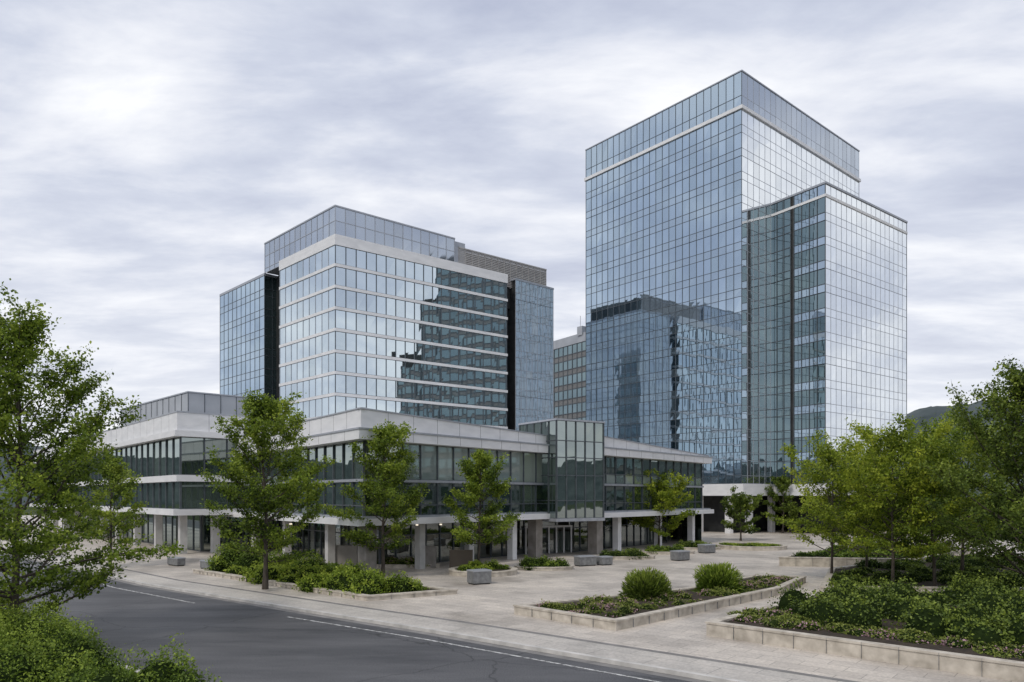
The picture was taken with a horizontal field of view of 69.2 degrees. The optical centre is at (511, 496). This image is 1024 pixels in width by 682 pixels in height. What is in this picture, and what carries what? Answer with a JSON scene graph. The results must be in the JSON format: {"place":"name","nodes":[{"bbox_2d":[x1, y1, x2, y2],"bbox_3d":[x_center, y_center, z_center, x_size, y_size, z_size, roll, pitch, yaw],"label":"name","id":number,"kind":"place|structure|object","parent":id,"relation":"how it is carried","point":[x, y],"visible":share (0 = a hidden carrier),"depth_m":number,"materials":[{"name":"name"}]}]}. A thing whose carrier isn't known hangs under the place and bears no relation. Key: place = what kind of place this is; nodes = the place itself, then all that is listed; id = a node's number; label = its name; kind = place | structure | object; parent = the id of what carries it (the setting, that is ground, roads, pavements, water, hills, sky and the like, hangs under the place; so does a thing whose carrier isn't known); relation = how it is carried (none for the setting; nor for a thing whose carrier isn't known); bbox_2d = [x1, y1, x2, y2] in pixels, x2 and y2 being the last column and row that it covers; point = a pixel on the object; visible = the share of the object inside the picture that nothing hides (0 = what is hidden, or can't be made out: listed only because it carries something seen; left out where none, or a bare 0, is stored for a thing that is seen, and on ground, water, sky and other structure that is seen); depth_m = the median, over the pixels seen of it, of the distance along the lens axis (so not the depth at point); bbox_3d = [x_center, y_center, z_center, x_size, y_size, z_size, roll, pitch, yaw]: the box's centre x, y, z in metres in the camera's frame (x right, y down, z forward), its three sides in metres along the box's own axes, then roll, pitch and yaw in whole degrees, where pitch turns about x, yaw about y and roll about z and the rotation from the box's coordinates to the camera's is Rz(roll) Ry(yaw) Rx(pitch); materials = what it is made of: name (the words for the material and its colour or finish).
{"place":"outdoors","nodes":[
{"label":"outdoors","id":0,"kind":"place"},
{"bbox_2d":[1,506,43,515],"bbox_3d":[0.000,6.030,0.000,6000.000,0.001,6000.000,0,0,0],"label":"ground","id":1,"kind":"structure","parent":0,"point":[28,510],"depth_m":315.84,"materials":[{"name":"grey concrete"}]},
{"bbox_2d":[1,550,747,681],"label":"kerb","id":2,"kind":"structure","parent":1,"relation":"on","point":[694,675],"depth_m":30.93,"materials":[{"name":"concrete"}]},
{"bbox_2d":[0,553,689,681],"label":"road","id":3,"kind":"structure","parent":0,"point":[226,641],"depth_m":29.65,"materials":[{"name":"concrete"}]},
{"bbox_2d":[20,562,193,602],"bbox_3d":[-31.787,5.992,54.626,38.166,0.001,0.773,0,0,44],"label":"lane marking","id":4,"kind":"object","parent":3,"relation":"on","point":[140,592],"visible":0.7,"depth_m":45.52,"materials":[{"name":"paint"}]},
{"bbox_2d":[4,553,710,681],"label":"road gutter","id":5,"kind":"object","parent":3,"relation":"on","point":[534,652],"visible":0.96,"depth_m":31.30,"materials":[{"name":"concrete"}]},
{"bbox_2d":[290,617,658,681],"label":"edge marking","id":6,"kind":"object","parent":3,"relation":"on","point":[490,651],"visible":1,"depth_m":28.47,"materials":[{"name":"paint"}]},
{"bbox_2d":[3,545,842,681],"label":"sidewalk","id":7,"kind":"structure","parent":0,"point":[733,671],"depth_m":30.99,"materials":[{"name":"concrete"}]},
{"bbox_2d":[0,515,1023,681],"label":"plaza","id":8,"kind":"structure","parent":0,"point":[494,601],"depth_m":43.92,"materials":[{"name":"beige concrete"}]},
{"bbox_2d":[63,448,148,563],"bbox_3d":[-34.048,0.945,62.176,6.520,9.937,7.142,0,0,-27],"label":"deciduous tree","id":9,"kind":"object","parent":8,"relation":"on","point":[116,468],"visible":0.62,"depth_m":61.69,"materials":[{"name":"green plant"}]},
{"bbox_2d":[29,391,288,553],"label":"structure","id":10,"kind":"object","parent":8,"relation":"on","point":[173,424],"visible":0.35,"depth_m":77.28,"materials":[{"name":"white concrete"}]},
{"bbox_2d":[37,392,243,551],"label":"window frames","id":11,"kind":"structure","parent":10,"relation":"attached to","point":[180,472],"depth_m":81.60,"materials":[{"name":"metal"}]},
{"bbox_2d":[38,393,250,550],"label":"window glass","id":12,"kind":"object","parent":10,"relation":"attached to","point":[192,464],"visible":0.2,"depth_m":81.25,"materials":[{"name":"grey glass"}]},
{"bbox_2d":[167,556,185,565],"bbox_3d":[-28.500,5.520,63.000,1.860,0.700,0.760,0,0,40],"label":"stone bench","id":13,"kind":"object","parent":8,"relation":"on","point":[177,561],"visible":1,"depth_m":62.56,"materials":[{"name":"grey stone"}]},
{"bbox_2d":[199,560,212,568],"bbox_3d":[-24.500,5.520,60.000,1.660,0.700,0.760,0,0,40],"label":"stone bench","id":14,"kind":"object","parent":8,"relation":"on","point":[203,564],"visible":0.34,"depth_m":59.80,"materials":[{"name":"grey stone"}]},
{"bbox_2d":[195,387,340,589],"bbox_3d":[-15.409,-0.432,47.197,8.780,12.690,7.941,0,0,-18],"label":"deciduous tree","id":15,"kind":"object","parent":8,"relation":"on","point":[264,412],"visible":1,"depth_m":46.06,"materials":[{"name":"green plant"}]},
{"bbox_2d":[192,569,457,600],"bbox_3d":[-13.525,5.739,51.214,24.066,0.323,6.678,0,0,43],"label":"planting bed","id":16,"kind":"object","parent":8,"relation":"on","point":[433,591],"visible":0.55,"depth_m":44.09,"materials":[{"name":"grey concrete"}]},
{"bbox_2d":[205,541,344,576],"bbox_3d":[-17.152,4.659,54.576,15.766,2.542,4.157,0,0,37],"label":"dark shrub border","id":17,"kind":"object","parent":16,"relation":"in","point":[230,557],"visible":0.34,"depth_m":55.55,"materials":[{"name":"green plant"}]},
{"bbox_2d":[204,555,428,596],"bbox_3d":[-14.127,4.961,50.578,6.654,1.973,21.421,0,0,-45],"label":"shrub border","id":18,"kind":"object","parent":16,"relation":"in","point":[353,579],"visible":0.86,"depth_m":45.71,"materials":[{"name":"green plant"}]},
{"bbox_2d":[319,418,429,575],"bbox_3d":[-9.479,0.106,53.866,6.865,11.600,7.663,0,0,-36],"label":"deciduous tree","id":19,"kind":"object","parent":8,"relation":"on","point":[381,448],"visible":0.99,"depth_m":53.19,"materials":[{"name":"green plant"}]},
{"bbox_2d":[220,205,553,429],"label":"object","id":20,"kind":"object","parent":8,"relation":"on","point":[495,268],"visible":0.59,"depth_m":116.39,"materials":[{"name":"white metal"}]},
{"bbox_2d":[220,207,552,430],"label":"curtain wall glass","id":21,"kind":"object","parent":20,"relation":"on","point":[306,328],"visible":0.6,"depth_m":114.89,"materials":[{"name":"blue glass"}]},
{"bbox_2d":[220,206,553,429],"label":"mullions","id":22,"kind":"object","parent":20,"relation":"attached to","point":[272,349],"visible":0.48,"depth_m":115.94,"materials":[{"name":"metal"}]},
{"bbox_2d":[377,563,439,567],"bbox_3d":[-9.000,5.740,61.500,6.097,0.320,2.030,0,0,0],"label":"planting bed","id":23,"kind":"object","parent":8,"relation":"on","point":[399,565],"visible":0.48,"depth_m":60.59,"materials":[{"name":"grey concrete"}]},
{"bbox_2d":[377,555,429,567],"bbox_3d":[-9.112,5.378,61.530,5.520,1.078,2.440,0,0,0],"label":"shrub border","id":24,"kind":"object","parent":23,"relation":"in","point":[395,560],"visible":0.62,"depth_m":61.06,"materials":[{"name":"green plant"}]},
{"bbox_2d":[2,544,857,681],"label":"paving border","id":25,"kind":"object","parent":8,"relation":"on","point":[780,670],"visible":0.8,"depth_m":30.97,"materials":[{"name":"concrete"}]},
{"bbox_2d":[262,515,666,564],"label":"lobby frames","id":26,"kind":"structure","parent":8,"relation":"on","point":[410,535],"depth_m":72.91,"materials":[{"name":"black metal"}]},
{"bbox_2d":[224,407,713,572],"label":"structure","id":27,"kind":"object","parent":8,"relation":"on","point":[353,425],"visible":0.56,"depth_m":68.36,"materials":[{"name":"grey concrete"}]},
{"bbox_2d":[243,421,700,540],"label":"window glass","id":28,"kind":"object","parent":27,"relation":"on","point":[445,464],"visible":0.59,"depth_m":70.75,"materials":[{"name":"glass"}]},
{"bbox_2d":[241,420,702,518],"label":"window frames","id":29,"kind":"structure","parent":27,"relation":"on","point":[510,503],"depth_m":70.93,"materials":[{"name":"metal"}]},
{"bbox_2d":[466,569,491,584],"bbox_3d":[-2.200,5.395,49.800,1.410,0.950,1.060,0,0,-29],"label":"stone bench","id":30,"kind":"object","parent":8,"relation":"on","point":[478,576],"visible":1,"depth_m":49.40,"materials":[{"name":"grey stone"}]},
{"bbox_2d":[448,566,517,576],"bbox_3d":[-2.200,5.700,56.500,5.280,0.400,5.280,0,0,0],"label":"round planter","id":31,"kind":"object","parent":8,"relation":"on","point":[454,571],"visible":0.58,"depth_m":54.81,"materials":[{"name":"stone"}]},
{"bbox_2d":[441,448,524,561],"bbox_3d":[-2.332,1.068,57.764,6.515,9.678,6.021,0,0,-25],"label":"deciduous tree","id":32,"kind":"object","parent":31,"relation":"in","point":[476,479],"visible":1,"depth_m":57.02,"materials":[{"name":"green plant"}]},
{"bbox_2d":[457,559,509,570],"bbox_3d":[-2.407,5.341,56.666,3.579,1.135,4.997,0,0,33],"label":"shrub border","id":33,"kind":"object","parent":31,"relation":"in","point":[476,564],"visible":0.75,"depth_m":56.68,"materials":[{"name":"green plant"}]},
{"bbox_2d":[514,564,573,570],"bbox_3d":[2.600,5.740,60.000,4.885,0.320,3.200,0,0,0],"label":"planting bed","id":34,"kind":"object","parent":8,"relation":"on","point":[562,568],"visible":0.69,"depth_m":58.61,"materials":[{"name":"beige concrete"}]},
{"bbox_2d":[519,555,570,570],"bbox_3d":[2.492,5.313,60.018,4.148,1.224,3.375,0,0,-16],"label":"shrub border","id":35,"kind":"object","parent":34,"relation":"in","point":[543,561],"visible":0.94,"depth_m":59.37,"materials":[{"name":"green plant"}]},
{"bbox_2d":[554,316,585,419],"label":"background office block","id":36,"kind":"structure","parent":8,"relation":"on","point":[569,377],"depth_m":169.04,"materials":[{"name":"beige concrete"}]},
{"bbox_2d":[554,341,585,419],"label":"windows","id":37,"kind":"structure","parent":36,"relation":"in","point":[562,351],"depth_m":169.36,"materials":[{"name":"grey glass"}]},
{"bbox_2d":[573,555,596,565],"bbox_3d":[6.200,5.445,62.800,1.760,0.850,0.960,0,0,-29],"label":"stone bench","id":38,"kind":"object","parent":8,"relation":"on","point":[585,560],"visible":1,"depth_m":62.44,"materials":[{"name":"grey stone"}]},
{"bbox_2d":[597,556,612,565],"bbox_3d":[7.900,5.495,63.500,1.160,0.750,0.960,0,0,-29],"label":"stone bench","id":39,"kind":"object","parent":8,"relation":"on","point":[604,560],"visible":0.85,"depth_m":63.14,"materials":[{"name":"grey stone"}]},
{"bbox_2d":[596,555,655,559],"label":"planting bed","id":40,"kind":"object","parent":8,"relation":"on","point":[630,558],"visible":0.48,"depth_m":68.78,"materials":[{"name":"beige concrete"}]},
{"bbox_2d":[599,547,648,559],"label":"shrub border","id":41,"kind":"object","parent":40,"relation":"in","point":[633,552],"visible":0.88,"depth_m":69.16,"materials":[{"name":"green plant"}]},
{"bbox_2d":[513,574,806,630],"bbox_3d":[10.921,5.659,42.892,23.767,0.483,6.561,0,0,-43],"label":"planting bed","id":42,"kind":"object","parent":8,"relation":"on","point":[645,616],"visible":0.67,"depth_m":36.51,"materials":[{"name":"grey concrete"}]},
{"bbox_2d":[615,567,678,601],"bbox_3d":[7.480,4.732,40.579,3.731,1.923,3.696,0,0,31],"label":"round shrub","id":43,"kind":"object","parent":42,"relation":"in","point":[653,583],"visible":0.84,"depth_m":39.99,"materials":[{"name":"green plant"}]},
{"bbox_2d":[536,573,791,616],"bbox_3d":[10.827,5.468,41.971,22.034,0.865,5.103,0,0,-39],"label":"flower bed","id":44,"kind":"object","parent":42,"relation":"in","point":[600,604],"visible":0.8,"depth_m":38.30,"materials":[{"name":"green plant"}]},
{"bbox_2d":[691,562,746,592],"bbox_3d":[12.136,4.746,43.535,3.510,1.913,3.429,0,0,0],"label":"round shrub","id":45,"kind":"object","parent":42,"relation":"in","point":[719,575],"visible":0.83,"depth_m":43.10,"materials":[{"name":"green plant"}]},
{"bbox_2d":[623,468,698,546],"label":"deciduous tree","id":46,"kind":"object","parent":8,"relation":"on","point":[669,498],"visible":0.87,"depth_m":83.59,"materials":[{"name":"green plant"}]},
{"bbox_2d":[642,550,694,554],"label":"planting bed","id":47,"kind":"object","parent":8,"relation":"on","point":[662,553],"visible":0.39,"depth_m":74.66,"materials":[{"name":"beige concrete"}]},
{"bbox_2d":[644,543,683,553],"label":"shrub border","id":48,"kind":"object","parent":47,"relation":"in","point":[655,549],"visible":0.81,"depth_m":75.32,"materials":[{"name":"green plant"}]},
{"bbox_2d":[670,550,689,560],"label":"stone bench","id":49,"kind":"object","parent":8,"relation":"on","point":[679,555],"visible":1,"depth_m":67.61,"materials":[{"name":"grey stone"}]},
{"bbox_2d":[683,547,720,549],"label":"planting bed","id":50,"kind":"object","parent":8,"relation":"on","point":[694,548],"visible":0.28,"depth_m":80.92,"materials":[{"name":"beige concrete"}]},
{"bbox_2d":[675,540,718,547],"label":"shrub border","id":51,"kind":"object","parent":50,"relation":"in","point":[691,543],"visible":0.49,"depth_m":81.63,"materials":[{"name":"green plant"}]},
{"bbox_2d":[697,544,715,552],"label":"stone bench","id":52,"kind":"object","parent":8,"relation":"on","point":[706,548],"visible":1,"depth_m":76.59,"materials":[{"name":"grey stone"}]},
{"bbox_2d":[720,485,763,540],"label":"deciduous tree","id":53,"kind":"object","parent":8,"relation":"on","point":[743,506],"visible":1,"depth_m":97.51,"materials":[{"name":"green plant"}]},
{"bbox_2d":[584,70,907,533],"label":"office tower","id":54,"kind":"structure","parent":8,"relation":"on","point":[746,282],"depth_m":120.80,"materials":[{"name":"blue glass"}]},
{"bbox_2d":[715,542,787,550],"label":"round planter","id":55,"kind":"object","parent":8,"relation":"on","point":[755,548],"visible":0.75,"depth_m":80.75,"materials":[{"name":"concrete"}]},
{"bbox_2d":[719,542,780,546],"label":"ground cover","id":56,"kind":"object","parent":55,"relation":"in","point":[756,544],"visible":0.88,"depth_m":83.78,"materials":[{"name":"green plant"}]},
{"bbox_2d":[760,474,806,532],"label":"deciduous tree","id":57,"kind":"object","parent":8,"relation":"on","point":[782,488],"visible":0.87,"depth_m":117.51,"materials":[{"name":"green plant"}]},
{"bbox_2d":[705,590,1023,681],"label":"planting bed","id":58,"kind":"object","parent":8,"relation":"on","point":[969,661],"visible":0.46,"depth_m":26.93,"materials":[{"name":"grey concrete"}]},
{"bbox_2d":[726,607,1023,658],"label":"ground cover","id":59,"kind":"object","parent":58,"relation":"on","point":[777,618],"visible":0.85,"depth_m":28.88,"materials":[{"name":"green plant"}]},
{"bbox_2d":[767,568,1023,646],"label":"hedge","id":60,"kind":"object","parent":58,"relation":"in","point":[988,611],"visible":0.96,"depth_m":31.81,"materials":[{"name":"green plant"}]},
{"bbox_2d":[910,354,1023,575],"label":"deciduous tree","id":61,"kind":"object","parent":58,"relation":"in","point":[1011,456],"visible":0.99,"depth_m":38.97,"materials":[{"name":"green plant"}]},
{"bbox_2d":[778,545,972,566],"bbox_3d":[34.240,5.498,68.241,10.053,0.803,24.304,0,0,42],"label":"planting bed","id":62,"kind":"object","parent":8,"relation":"on","point":[814,561],"visible":0.29,"depth_m":61.97,"materials":[{"name":"beige concrete"}]},
{"bbox_2d":[791,544,929,558],"bbox_3d":[34.091,5.182,68.764,9.452,1.436,22.555,0,0,39],"label":"hedge","id":63,"kind":"object","parent":62,"relation":"in","point":[846,552],"visible":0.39,"depth_m":63.35,"materials":[{"name":"green plant"}]},
{"bbox_2d":[820,554,1023,590],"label":"planting bed","id":64,"kind":"object","parent":8,"relation":"on","point":[926,584],"visible":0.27,"depth_m":49.98,"materials":[{"name":"grey concrete"}]},
{"bbox_2d":[765,428,889,573],"bbox_3d":[22.376,0.530,51.892,7.178,10.754,8.451,0,0,-30],"label":"deciduous tree","id":65,"kind":"object","parent":64,"relation":"in","point":[824,528],"visible":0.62,"depth_m":51.74,"materials":[{"name":"green plant"}]},
{"bbox_2d":[819,433,906,567],"bbox_3d":[25.629,0.569,54.096,7.180,10.666,7.605,0,0,20],"label":"deciduous tree","id":66,"kind":"object","parent":64,"relation":"in","point":[872,526],"visible":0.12,"depth_m":53.92,"materials":[{"name":"green plant"}]},
{"bbox_2d":[798,410,990,584],"bbox_3d":[23.494,0.391,45.206,7.732,11.027,9.845,0,0,-44],"label":"deciduous tree","id":67,"kind":"object","parent":64,"relation":"in","point":[876,507],"visible":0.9,"depth_m":44.49,"materials":[{"name":"green plant"}]},
{"bbox_2d":[829,552,1023,586],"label":"hedge","id":68,"kind":"object","parent":64,"relation":"in","point":[920,571],"visible":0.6,"depth_m":51.16,"materials":[{"name":"green plant"}]},
{"bbox_2d":[873,414,1009,586],"bbox_3d":[25.635,0.416,45.218,7.497,10.986,8.150,0,0,0],"label":"deciduous tree","id":69,"kind":"object","parent":64,"relation":"in","point":[945,450],"visible":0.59,"depth_m":44.54,"materials":[{"name":"green plant"}]},
{"bbox_2d":[895,407,1023,572],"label":"deciduous tree","id":70,"kind":"object","parent":64,"relation":"in","point":[963,544],"visible":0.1,"depth_m":51.39,"materials":[{"name":"green plant"}]},
{"bbox_2d":[868,484,1023,533],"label":"tree belt","id":71,"kind":"object","parent":8,"relation":"on","point":[1017,486],"visible":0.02,"depth_m":121.52,"materials":[{"name":"green plant"}]},
{"bbox_2d":[0,401,1023,506],"bbox_3d":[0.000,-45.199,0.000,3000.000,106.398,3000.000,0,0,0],"label":"hills","id":72,"kind":"structure","parent":0,"point":[927,413],"depth_m":620.43,"materials":[{"name":"green plant"}]},
{"bbox_2d":[0,0,1023,446],"label":"sky","id":73,"kind":"structure","parent":0,"point":[151,151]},
{"label":"verge","id":74,"kind":"structure","parent":0,"visible":0},
{"bbox_2d":[0,278,186,618],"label":"deciduous tree","id":75,"kind":"object","parent":74,"relation":"on","point":[20,356],"visible":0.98,"depth_m":30.39,"materials":[{"name":"green plant"}]},
{"bbox_2d":[0,588,222,681],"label":"foreground shrubs","id":76,"kind":"object","parent":74,"relation":"on","point":[35,649],"visible":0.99,"depth_m":22.66,"materials":[{"name":"green plant"}]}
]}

